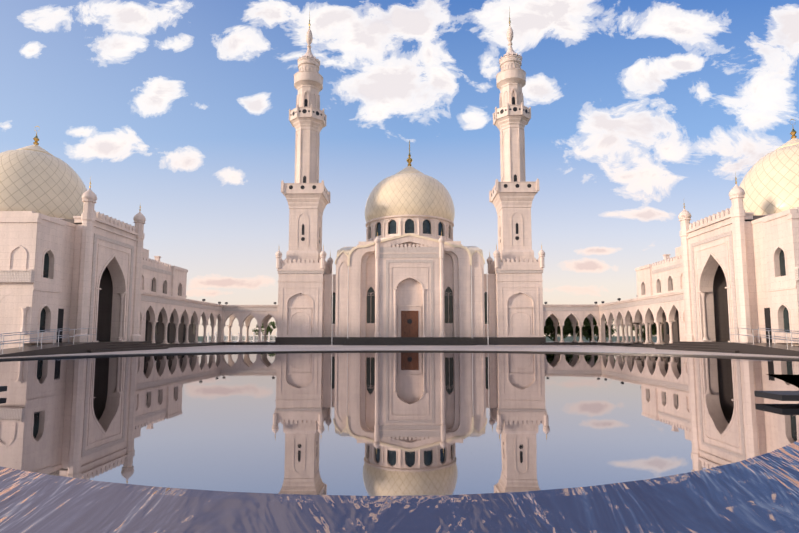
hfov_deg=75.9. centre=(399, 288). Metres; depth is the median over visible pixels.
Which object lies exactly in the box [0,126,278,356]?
wing
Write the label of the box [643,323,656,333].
tree
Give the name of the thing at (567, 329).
tree
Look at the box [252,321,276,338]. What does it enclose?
tree
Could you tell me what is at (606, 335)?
tree
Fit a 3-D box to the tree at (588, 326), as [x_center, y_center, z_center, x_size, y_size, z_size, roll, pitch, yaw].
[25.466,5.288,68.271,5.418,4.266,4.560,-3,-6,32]
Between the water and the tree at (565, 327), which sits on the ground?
the tree at (565, 327)
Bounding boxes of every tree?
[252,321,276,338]
[544,318,553,334]
[544,318,569,340]
[548,318,576,337]
[563,317,586,335]
[564,318,595,339]
[575,317,613,341]
[586,318,616,341]
[593,317,614,338]
[633,323,653,341]
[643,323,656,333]
[644,317,662,337]
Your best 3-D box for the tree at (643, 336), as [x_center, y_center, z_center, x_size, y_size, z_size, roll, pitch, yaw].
[30.199,4.897,63.158,4.801,4.100,4.753,0,-5,1]
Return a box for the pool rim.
[0,350,798,532]
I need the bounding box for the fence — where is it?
[207,332,276,341]
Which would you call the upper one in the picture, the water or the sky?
the sky
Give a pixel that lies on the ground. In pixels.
(567, 348)
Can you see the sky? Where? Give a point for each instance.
(177, 111)
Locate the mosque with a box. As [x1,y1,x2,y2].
[275,7,545,344]
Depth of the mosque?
64.86 m
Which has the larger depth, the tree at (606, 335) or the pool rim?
the tree at (606, 335)
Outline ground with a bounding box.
[0,336,798,357]
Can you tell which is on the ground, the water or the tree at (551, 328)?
the tree at (551, 328)
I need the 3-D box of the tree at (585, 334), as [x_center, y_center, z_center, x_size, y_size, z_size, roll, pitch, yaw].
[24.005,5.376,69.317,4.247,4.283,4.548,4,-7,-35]
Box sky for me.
[0,0,798,335]
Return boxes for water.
[0,352,798,495]
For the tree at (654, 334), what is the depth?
58.20 m
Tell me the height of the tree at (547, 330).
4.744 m
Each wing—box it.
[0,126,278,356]
[542,119,798,355]
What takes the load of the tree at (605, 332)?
on the ground
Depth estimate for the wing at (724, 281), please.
37.63 m
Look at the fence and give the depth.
80.11 m

